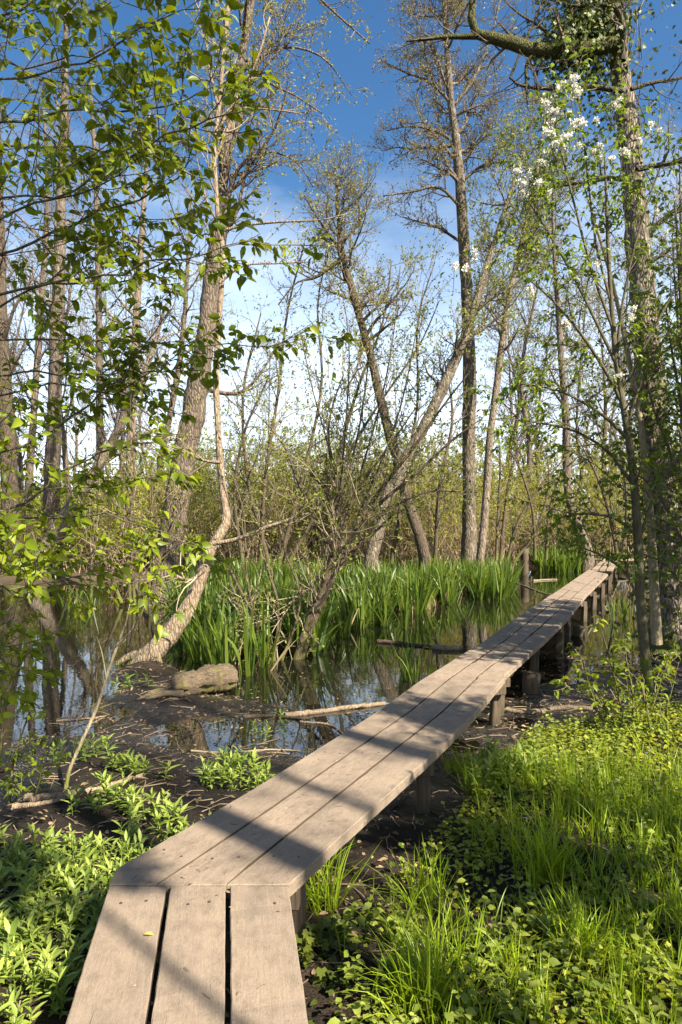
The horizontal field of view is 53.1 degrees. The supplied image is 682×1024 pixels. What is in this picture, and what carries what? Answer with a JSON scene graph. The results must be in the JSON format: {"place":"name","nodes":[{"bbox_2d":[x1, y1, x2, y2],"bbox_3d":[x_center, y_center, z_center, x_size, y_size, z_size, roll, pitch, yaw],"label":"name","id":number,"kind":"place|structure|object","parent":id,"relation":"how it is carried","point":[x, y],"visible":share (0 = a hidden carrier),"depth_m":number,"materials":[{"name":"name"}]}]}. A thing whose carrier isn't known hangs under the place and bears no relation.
{"place":"outdoors","nodes":[
{"label":"outdoors","id":0,"kind":"place"},
{"bbox_2d":[0,568,663,777],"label":"water","id":1,"kind":"structure","parent":0,"point":[321,682],"depth_m":9.44,"materials":[{"name":"liquid"}]},
{"bbox_2d":[57,581,86,609],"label":"iris clump","id":2,"kind":"object","parent":1,"relation":"on","point":[68,606],"visible":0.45,"depth_m":15.34,"materials":[{"name":"green plant"}]},
{"bbox_2d":[56,704,105,721],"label":"fallen branch","id":3,"kind":"object","parent":1,"relation":"on","point":[98,717],"visible":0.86,"depth_m":6.74,"materials":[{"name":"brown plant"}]},
{"bbox_2d":[62,577,109,607],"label":"iris clump","id":4,"kind":"object","parent":1,"relation":"on","point":[89,600],"visible":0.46,"depth_m":15.51,"materials":[{"name":"green plant"}]},
{"bbox_2d":[42,427,197,605],"bbox_3d":[-5.137,0.105,15.922,3.726,4.269,1.379,0,-1,0],"label":"pond bush","id":5,"kind":"object","parent":1,"relation":"on","point":[129,558],"visible":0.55,"depth_m":15.97,"materials":[{"name":"green plant"}]},
{"bbox_2d":[137,663,238,699],"bbox_3d":[-1.713,1.927,7.685,1.135,0.374,0.404,1,-1,-32],"label":"rotten log","id":6,"kind":"object","parent":1,"relation":"on","point":[211,678],"visible":0.96,"depth_m":7.67,"materials":[{"name":"brown wood"}]},
{"bbox_2d":[191,749,299,753],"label":"fallen branch","id":7,"kind":"object","parent":1,"relation":"on","point":[201,751],"visible":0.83,"depth_m":5.80,"materials":[{"name":"brown wood"}]},
{"bbox_2d":[251,718,287,740],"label":"leafy clump","id":8,"kind":"object","parent":1,"relation":"on","point":[269,728],"visible":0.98,"depth_m":6.24,"materials":[{"name":"green plant"}]},
{"bbox_2d":[243,714,304,719],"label":"fallen branch","id":9,"kind":"object","parent":1,"relation":"on","point":[265,715],"visible":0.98,"depth_m":6.81,"materials":[{"name":"brown wood"}]},
{"bbox_2d":[300,702,353,736],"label":"fallen branch","id":10,"kind":"object","parent":1,"relation":"on","point":[323,723],"visible":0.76,"depth_m":6.58,"materials":[{"name":"brown wood"}]},
{"bbox_2d":[284,702,388,716],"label":"fallen branch","id":11,"kind":"object","parent":1,"relation":"on","point":[317,711],"visible":0.94,"depth_m":7.05,"materials":[{"name":"beige wood"}]},
{"bbox_2d":[155,552,528,676],"bbox_3d":[-0.518,1.713,17.059,8.871,1.097,15.859,-1,-1,32],"label":"iris bed","id":12,"kind":"object","parent":1,"relation":"on","point":[206,637],"visible":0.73,"depth_m":13.24,"materials":[{"name":"green plant"}]},
{"bbox_2d":[337,580,416,629],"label":"iris clump","id":13,"kind":"object","parent":1,"relation":"on","point":[380,618],"visible":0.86,"depth_m":12.74,"materials":[{"name":"green plant"}]},
{"bbox_2d":[377,639,431,646],"bbox_3d":[1.020,2.096,10.867,0.959,0.083,0.095,0,-1,28],"label":"floating log","id":14,"kind":"object","parent":1,"relation":"on","point":[394,642],"visible":0.9,"depth_m":10.90,"materials":[{"name":"wood"}]},
{"bbox_2d":[389,635,443,683],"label":"sedge tuft","id":15,"kind":"object","parent":1,"relation":"on","point":[408,671],"visible":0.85,"depth_m":8.38,"materials":[{"name":"green plant"}]},
{"bbox_2d":[431,644,462,649],"bbox_3d":[1.631,2.087,10.470,0.487,0.107,0.160,0,-1,10],"label":"floating log","id":16,"kind":"object","parent":1,"relation":"on","point":[446,647],"visible":0.94,"depth_m":10.43,"materials":[{"name":"brown wood"}]},
{"bbox_2d":[516,581,551,594],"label":"fallen branch","id":17,"kind":"object","parent":1,"relation":"on","point":[533,589],"visible":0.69,"depth_m":19.66,"materials":[{"name":"brown wood"}]},
{"bbox_2d":[528,542,626,573],"bbox_3d":[10.701,1.881,31.376,3.832,1.198,12.432,-1,-1,36],"label":"iris bed","id":18,"kind":"object","parent":1,"relation":"on","point":[551,563],"visible":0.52,"depth_m":26.85,"materials":[{"name":"green plant"}]},
{"bbox_2d":[572,625,584,636],"bbox_3d":[4.085,2.248,11.761,0.244,0.586,0.196,0,-1,0],"label":"stump post","id":19,"kind":"object","parent":1,"relation":"in","point":[578,631],"visible":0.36,"depth_m":11.69,"materials":[{"name":"brown wood"}]},
{"bbox_2d":[604,596,634,619],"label":"iris clump","id":20,"kind":"object","parent":1,"relation":"on","point":[626,607],"visible":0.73,"depth_m":13.74,"materials":[{"name":"green plant"}]},
{"bbox_2d":[0,526,681,1023],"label":"ground","id":21,"kind":"structure","parent":0,"point":[322,1010],"depth_m":4.31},
{"bbox_2d":[7,282,31,412],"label":"tree","id":22,"kind":"object","parent":21,"relation":"on","point":[16,349],"visible":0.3,"depth_m":31.70,"materials":[{"name":"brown plant"}]},
{"bbox_2d":[0,15,50,574],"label":"edge tree","id":23,"kind":"object","parent":21,"relation":"on","point":[5,325],"visible":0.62,"depth_m":23.43,"materials":[{"name":"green plant"}]},
{"bbox_2d":[6,238,50,516],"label":"tree","id":24,"kind":"object","parent":21,"relation":"on","point":[20,466],"visible":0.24,"depth_m":33.17,"materials":[{"name":"brown plant"}]},
{"bbox_2d":[0,651,71,802],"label":"cherry seedling","id":25,"kind":"object","parent":21,"relation":"on","point":[10,783],"visible":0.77,"depth_m":4.66,"materials":[{"name":"green plant"}]},
{"bbox_2d":[12,797,64,808],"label":"fallen branch","id":26,"kind":"object","parent":21,"relation":"on","point":[27,805],"visible":0.97,"depth_m":4.56,"materials":[{"name":"brown wood"}]},
{"bbox_2d":[6,62,91,539],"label":"grey tree","id":27,"kind":"object","parent":21,"relation":"on","point":[30,466],"visible":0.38,"depth_m":27.97,"materials":[{"name":"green plant"}]},
{"bbox_2d":[0,0,110,568],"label":"old alder tree","id":28,"kind":"object","parent":21,"relation":"on","point":[52,450],"visible":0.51,"depth_m":24.39,"materials":[{"name":"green plant"}]},
{"bbox_2d":[31,275,95,485],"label":"tree","id":29,"kind":"object","parent":21,"relation":"on","point":[76,448],"visible":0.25,"depth_m":42.05,"materials":[{"name":"brown plant"}]},
{"bbox_2d":[14,165,115,557],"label":"tree","id":30,"kind":"object","parent":21,"relation":"on","point":[64,456],"visible":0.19,"depth_m":29.76,"materials":[{"name":"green plant"}]},
{"bbox_2d":[47,732,122,765],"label":"leafy clump","id":31,"kind":"object","parent":21,"relation":"on","point":[82,750],"visible":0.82,"depth_m":5.60,"materials":[{"name":"green plant"}]},
{"bbox_2d":[23,769,147,801],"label":"fallen branch","id":32,"kind":"object","parent":21,"relation":"on","point":[28,797],"visible":0.6,"depth_m":4.67,"materials":[{"name":"brown wood"}]},
{"bbox_2d":[33,38,149,566],"bbox_3d":[-9.512,-8.106,26.496,4.136,20.739,4.549,0,-1,0],"label":"upright tree","id":33,"kind":"object","parent":21,"relation":"on","point":[97,267],"visible":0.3,"depth_m":26.00,"materials":[{"name":"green plant"}]},
{"bbox_2d":[63,604,138,788],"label":"pale sapling","id":34,"kind":"object","parent":21,"relation":"on","point":[74,757],"visible":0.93,"depth_m":4.96,"materials":[{"name":"beige plant"}]},
{"bbox_2d":[62,769,140,815],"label":"leafy clump","id":35,"kind":"object","parent":21,"relation":"on","point":[109,791],"visible":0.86,"depth_m":4.49,"materials":[{"name":"green plant"}]},
{"bbox_2d":[0,808,220,1023],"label":"ground plants","id":36,"kind":"object","parent":21,"relation":"on","point":[10,950],"visible":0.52,"depth_m":3.14,"materials":[{"name":"green plant"}]},
{"bbox_2d":[65,253,156,516],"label":"tree","id":37,"kind":"object","parent":21,"relation":"on","point":[122,436],"visible":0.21,"depth_m":36.08,"materials":[{"name":"brown plant"}]},
{"bbox_2d":[21,262,200,578],"bbox_3d":[-7.614,-2.988,22.791,5.946,10.773,3.379,0,-1,-13],"label":"tilted tree","id":38,"kind":"object","parent":21,"relation":"on","point":[119,425],"visible":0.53,"depth_m":22.72,"materials":[{"name":"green plant"}]},
{"bbox_2d":[98,736,137,772],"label":"leafy clump","id":39,"kind":"object","parent":21,"relation":"on","point":[118,764],"visible":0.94,"depth_m":5.12,"materials":[{"name":"green plant"}]},
{"bbox_2d":[109,670,154,689],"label":"leafy clump","id":40,"kind":"object","parent":21,"relation":"on","point":[130,675],"visible":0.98,"depth_m":7.96,"materials":[{"name":"green plant"}]},
{"bbox_2d":[70,58,196,569],"bbox_3d":[-7.048,-7.217,24.658,5.119,18.894,4.436,1,-1,-37],"label":"forked tree","id":41,"kind":"object","parent":21,"relation":"on","point":[137,295],"visible":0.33,"depth_m":24.98,"materials":[{"name":"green plant"}]},
{"bbox_2d":[106,306,166,481],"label":"tree","id":42,"kind":"object","parent":21,"relation":"on","point":[139,416],"visible":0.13,"depth_m":44.26,"materials":[{"name":"brown plant"}]},
{"bbox_2d":[122,750,153,781],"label":"leafy clump","id":43,"kind":"object","parent":21,"relation":"on","point":[135,763],"visible":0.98,"depth_m":5.02,"materials":[{"name":"green plant"}]},
{"bbox_2d":[110,783,193,837],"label":"leafy clump","id":44,"kind":"object","parent":21,"relation":"on","point":[169,806],"visible":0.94,"depth_m":4.28,"materials":[{"name":"green plant"}]},
{"bbox_2d":[90,175,230,564],"bbox_3d":[-7.103,-5.865,27.038,5.848,16.227,4.259,0,-1,0],"label":"swaying tree","id":45,"kind":"object","parent":21,"relation":"on","point":[182,325],"visible":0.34,"depth_m":27.01,"materials":[{"name":"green plant"}]},
{"bbox_2d":[157,759,182,780],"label":"leafy clump","id":46,"kind":"object","parent":21,"relation":"on","point":[166,770],"visible":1,"depth_m":5.02,"materials":[{"name":"green plant"}]},
{"bbox_2d":[0,0,359,725],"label":"leafy cherry tree","id":47,"kind":"object","parent":21,"relation":"on","point":[20,564],"visible":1,"depth_m":2.87,"materials":[{"name":"green plant"}]},
{"bbox_2d":[170,271,236,460],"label":"tree","id":48,"kind":"object","parent":21,"relation":"on","point":[206,420],"visible":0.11,"depth_m":40.33,"materials":[{"name":"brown plant"}]},
{"bbox_2d":[193,745,274,790],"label":"leafy clump","id":49,"kind":"object","parent":21,"relation":"on","point":[234,763],"visible":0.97,"depth_m":5.01,"materials":[{"name":"green plant"}]},
{"bbox_2d":[95,0,384,605],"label":"old trunk tree","id":50,"kind":"object","parent":21,"relation":"on","point":[208,306],"visible":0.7,"depth_m":16.41,"materials":[{"name":"brown plant"}]},
{"bbox_2d":[114,0,377,664],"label":"curved tree","id":51,"kind":"object","parent":21,"relation":"on","point":[174,627],"visible":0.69,"depth_m":9.94,"materials":[{"name":"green plant"}]},
{"bbox_2d":[210,454,319,661],"bbox_3d":[-1.058,0.752,9.690,1.549,3.262,0.926,0,-1,0],"label":"bare bush","id":52,"kind":"object","parent":21,"relation":"on","point":[249,604],"visible":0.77,"depth_m":9.67,"materials":[{"name":"brown plant"}]},
{"bbox_2d":[249,325,293,488],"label":"tree","id":53,"kind":"object","parent":21,"relation":"on","point":[269,407],"visible":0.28,"depth_m":52.12,"materials":[{"name":"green plant"}]},
{"bbox_2d":[272,833,380,919],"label":"grass tuft","id":54,"kind":"object","parent":21,"relation":"on","point":[331,900],"visible":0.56,"depth_m":3.30,"materials":[{"name":"green plant"}]},
{"bbox_2d":[0,388,678,549],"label":"thicket","id":55,"kind":"object","parent":21,"relation":"on","point":[452,447],"visible":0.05,"depth_m":37.93,"materials":[{"name":"green plant"}]},
{"bbox_2d":[0,412,681,572],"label":"thicket","id":56,"kind":"object","parent":21,"relation":"on","point":[208,513],"visible":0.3,"depth_m":25.70,"materials":[{"name":"green plant"}]},
{"bbox_2d":[0,699,681,1023],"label":"ground ivy","id":57,"kind":"object","parent":21,"relation":"on","point":[562,994],"visible":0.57,"depth_m":3.61,"materials":[{"name":"green plant"}]},
{"bbox_2d":[196,208,485,566],"bbox_3d":[-0.147,-3.798,21.419,9.958,11.053,4.177,0,-1,0],"label":"tall bush","id":58,"kind":"object","parent":21,"relation":"on","point":[266,473],"visible":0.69,"depth_m":21.48,"materials":[{"name":"brown plant"}]},
{"bbox_2d":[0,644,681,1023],"bbox_3d":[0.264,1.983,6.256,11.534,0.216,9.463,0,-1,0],"label":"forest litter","id":59,"kind":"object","parent":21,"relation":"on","point":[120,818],"visible":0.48,"depth_m":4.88,"materials":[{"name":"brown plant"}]},
{"bbox_2d":[295,891,393,1023],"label":"ivy cover","id":60,"kind":"object","parent":21,"relation":"on","point":[325,940],"visible":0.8,"depth_m":2.91,"materials":[{"name":"green plant"}]},
{"bbox_2d":[269,129,432,570],"bbox_3d":[0.294,-4.314,21.109,3.929,14.224,4.616,1,-1,-43],"label":"crooked tree","id":61,"kind":"object","parent":21,"relation":"on","point":[418,532],"visible":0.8,"depth_m":20.91,"materials":[{"name":"brown plant"}]},
{"bbox_2d":[202,470,499,569],"bbox_3d":[0.367,0.234,25.007,11.287,4.261,8.441,0,-1,0],"label":"thicket","id":62,"kind":"object","parent":21,"relation":"on","point":[384,546],"visible":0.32,"depth_m":23.53,"materials":[{"name":"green plant"}]},
{"bbox_2d":[184,218,523,663],"bbox_3d":[0.194,-0.693,9.772,4.825,6.838,1.906,0,-1,0],"label":"willow bush","id":63,"kind":"object","parent":21,"relation":"on","point":[335,514],"visible":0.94,"depth_m":9.78,"materials":[{"name":"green plant"}]},
{"bbox_2d":[66,558,647,1023],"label":"boardwalk","id":64,"kind":"structure","parent":21,"relation":"on","point":[284,852],"depth_m":3.03,"materials":[{"name":"brown wood"}]},
{"bbox_2d":[134,627,534,998],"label":"board litter","id":65,"kind":"object","parent":64,"relation":"on","point":[227,891],"visible":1,"depth_m":2.89,"materials":[{"name":"brown plant"}]},
{"bbox_2d":[360,836,474,920],"bbox_3d":[0.348,1.752,3.282,0.624,0.332,0.544,0,-1,0],"label":"grass tuft","id":66,"kind":"object","parent":21,"relation":"on","point":[430,891],"visible":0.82,"depth_m":3.29,"materials":[{"name":"green plant"}]},
{"bbox_2d":[332,898,515,1023],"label":"grass tuft","id":67,"kind":"object","parent":21,"relation":"on","point":[438,980],"visible":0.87,"depth_m":2.57,"materials":[{"name":"green plant"}]},
{"bbox_2d":[359,0,527,563],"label":"alder tree","id":68,"kind":"object","parent":21,"relation":"on","point":[469,527],"visible":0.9,"depth_m":22.04,"materials":[{"name":"brown plant"}]},
{"bbox_2d":[363,102,548,573],"bbox_3d":[3.405,-4.768,20.036,5.829,15.291,3.397,0,-1,0],"label":"leaning tree","id":69,"kind":"object","parent":21,"relation":"on","point":[373,549],"visible":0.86,"depth_m":19.95,"materials":[{"name":"brown plant"}]},
{"bbox_2d":[440,746,480,775],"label":"grass tuft","id":70,"kind":"object","parent":21,"relation":"on","point":[455,764],"visible":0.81,"depth_m":5.29,"materials":[{"name":"green plant"}]},
{"bbox_2d":[468,747,497,770],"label":"leafy clump","id":71,"kind":"object","parent":21,"relation":"on","point":[488,752],"visible":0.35,"depth_m":5.31,"materials":[{"name":"green plant"}]},
{"bbox_2d":[454,278,544,545],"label":"tree","id":72,"kind":"object","parent":21,"relation":"on","point":[507,350],"visible":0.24,"depth_m":42.05,"materials":[{"name":"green plant"}]},
{"bbox_2d":[327,689,681,1023],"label":"meadow herbs","id":73,"kind":"object","parent":21,"relation":"on","point":[355,1007],"visible":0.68,"depth_m":2.92,"materials":[{"name":"green plant"}]},
{"bbox_2d":[333,698,681,1023],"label":"grass","id":74,"kind":"structure","parent":21,"relation":"on","point":[668,827],"depth_m":3.57,"materials":[{"name":"green plant"}]},
{"bbox_2d":[478,258,538,538],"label":"tree","id":75,"kind":"object","parent":21,"relation":"on","point":[505,409],"visible":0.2,"depth_m":55.24,"materials":[{"name":"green plant"}]},
{"bbox_2d":[466,735,555,786],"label":"leafy clump","id":76,"kind":"object","parent":21,"relation":"on","point":[499,754],"visible":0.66,"depth_m":5.14,"materials":[{"name":"green plant"}]},
{"bbox_2d":[449,76,582,564],"bbox_3d":[5.475,-5.447,21.009,4.258,16.711,2.800,0,-1,0],"label":"slim alder tree","id":77,"kind":"object","parent":21,"relation":"on","point":[502,349],"visible":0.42,"depth_m":20.97,"materials":[{"name":"brown plant"}]},
{"bbox_2d":[520,548,528,575],"bbox_3d":[6.760,2.187,25.170,0.321,1.708,0.309,0,-1,0],"label":"stump post","id":78,"kind":"object","parent":21,"relation":"on","point":[525,557],"visible":0.49,"depth_m":25.04,"materials":[{"name":"brown wood"}]},
{"bbox_2d":[476,174,579,555],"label":"tree","id":79,"kind":"object","parent":21,"relation":"on","point":[528,438],"visible":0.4,"depth_m":34.02,"materials":[{"name":"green plant"}]},
{"bbox_2d":[375,0,681,657],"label":"oak tree","id":80,"kind":"object","parent":21,"relation":"on","point":[522,46],"visible":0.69,"depth_m":10.10,"materials":[{"name":"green plant"}]},
{"bbox_2d":[511,0,656,135],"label":"ivy","id":81,"kind":"object","parent":80,"relation":"attached to","point":[582,25],"visible":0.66,"depth_m":10.13,"materials":[{"name":"green plant"}]},
{"bbox_2d":[537,0,681,319],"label":"ivy","id":82,"kind":"object","parent":80,"relation":"attached to","point":[640,48],"visible":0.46,"depth_m":10.30,"materials":[{"name":"green plant"}]},
{"bbox_2d":[589,299,681,657],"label":"ivy","id":83,"kind":"object","parent":80,"relation":"attached to","point":[649,426],"visible":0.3,"depth_m":10.04,"materials":[{"name":"green plant"}]},
{"bbox_2d":[522,671,540,693],"bbox_3d":[2.182,2.058,7.838,0.237,0.445,0.204,0,-1,0],"label":"stump post","id":84,"kind":"object","parent":21,"relation":"on","point":[531,680],"visible":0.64,"depth_m":7.77,"materials":[{"name":"brown wood"}]},
{"bbox_2d":[491,810,592,891],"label":"grass tuft","id":85,"kind":"object","parent":21,"relation":"on","point":[540,868],"visible":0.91,"depth_m":3.57,"materials":[{"name":"green plant"}]},
{"bbox_2d":[504,271,580,545],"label":"tree","id":86,"kind":"object","parent":21,"relation":"on","point":[540,396],"visible":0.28,"depth_m":40.23,"materials":[{"name":"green plant"}]},
{"bbox_2d":[504,705,592,713],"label":"fallen branch","id":87,"kind":"object","parent":21,"relation":"on","point":[533,711],"visible":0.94,"depth_m":7.01,"materials":[{"name":"brown wood"}]},
{"bbox_2d":[476,403,642,562],"bbox_3d":[7.548,-1.086,23.549,6.336,5.713,2.338,0,-1,5],"label":"bush","id":88,"kind":"object","parent":21,"relation":"on","point":[514,529],"visible":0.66,"depth_m":23.48,"materials":[{"name":"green plant"}]},
{"bbox_2d":[440,33,681,691],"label":"blossoming cherry tree","id":89,"kind":"object","parent":21,"relation":"on","point":[618,389],"visible":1,"depth_m":7.79,"materials":[{"name":"green plant"}]},
{"bbox_2d":[495,144,633,570],"bbox_3d":[9.260,-6.492,28.296,5.574,18.439,4.635,0,-1,0],"label":"swamp tree","id":90,"kind":"object","parent":21,"relation":"on","point":[562,377],"visible":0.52,"depth_m":27.97,"materials":[{"name":"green plant"}]},
{"bbox_2d":[543,230,621,502],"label":"tree","id":91,"kind":"object","parent":21,"relation":"on","point":[575,420],"visible":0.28,"depth_m":37.61,"materials":[{"name":"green plant"}]},
{"bbox_2d":[548,257,632,538],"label":"tree","id":92,"kind":"object","parent":21,"relation":"on","point":[604,431],"visible":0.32,"depth_m":36.62,"materials":[{"name":"green plant"}]},
{"bbox_2d":[570,362,613,541],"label":"tree","id":93,"kind":"object","parent":21,"relation":"on","point":[587,428],"visible":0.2,"depth_m":44.30,"materials":[{"name":"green plant"}]},
{"bbox_2d":[524,867,662,973],"bbox_3d":[1.041,1.730,2.873,0.550,0.354,0.627,0,-1,0],"label":"grass tuft","id":94,"kind":"object","parent":21,"relation":"on","point":[585,937],"visible":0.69,"depth_m":2.90,"materials":[{"name":"green plant"}]},
{"bbox_2d":[591,333,633,536],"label":"tree","id":95,"kind":"object","parent":21,"relation":"on","point":[614,409],"visible":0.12,"depth_m":58.09,"materials":[{"name":"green plant"}]},
{"bbox_2d":[549,615,681,727],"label":"cherry seedling","id":96,"kind":"object","parent":21,"relation":"on","point":[608,704],"visible":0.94,"depth_m":6.37,"materials":[{"name":"green plant"}]},
{"bbox_2d":[587,228,665,557],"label":"tree","id":97,"kind":"object","parent":21,"relation":"on","point":[626,367],"visible":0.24,"depth_m":32.80,"materials":[{"name":"brown plant"}]},
{"bbox_2d":[582,164,679,548],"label":"tree","id":98,"kind":"object","parent":21,"relation":"on","point":[620,304],"visible":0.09,"depth_m":40.39,"materials":[{"name":"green plant"}]},
{"bbox_2d":[607,184,681,587],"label":"leafy cherry tree","id":99,"kind":"object","parent":21,"relation":"on","point":[673,521],"visible":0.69,"depth_m":8.41,"materials":[{"name":"green plant"}]},
{"bbox_2d":[610,325,678,454],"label":"tree","id":100,"kind":"object","parent":21,"relation":"on","point":[629,382],"visible":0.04,"depth_m":34.46,"materials":[{"name":"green plant"}]},
{"bbox_2d":[620,650,681,736],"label":"cherry seedling","id":101,"kind":"object","parent":21,"relation":"on","point":[640,685],"visible":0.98,"depth_m":5.97,"materials":[{"name":"green plant"}]},
{"bbox_2d":[623,102,681,519],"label":"tree","id":102,"kind":"object","parent":21,"relation":"on","point":[667,258],"visible":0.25,"depth_m":29.53,"materials":[{"name":"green plant"}]},
{"bbox_2d":[638,645,681,671],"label":"fallen branch","id":103,"kind":"object","parent":21,"relation":"on","point":[653,659],"visible":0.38,"depth_m":9.31,"materials":[{"name":"brown wood"}]},
{"bbox_2d":[650,175,681,433],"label":"tree","id":104,"kind":"object","parent":21,"relation":"on","point":[668,252],"visible":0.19,"depth_m":36.53,"materials":[{"name":"green plant"}]},
{"bbox_2d":[0,0,681,523],"label":"sky","id":105,"kind":"structure","parent":0,"point":[354,66],"materials":[{"name":"blue"}]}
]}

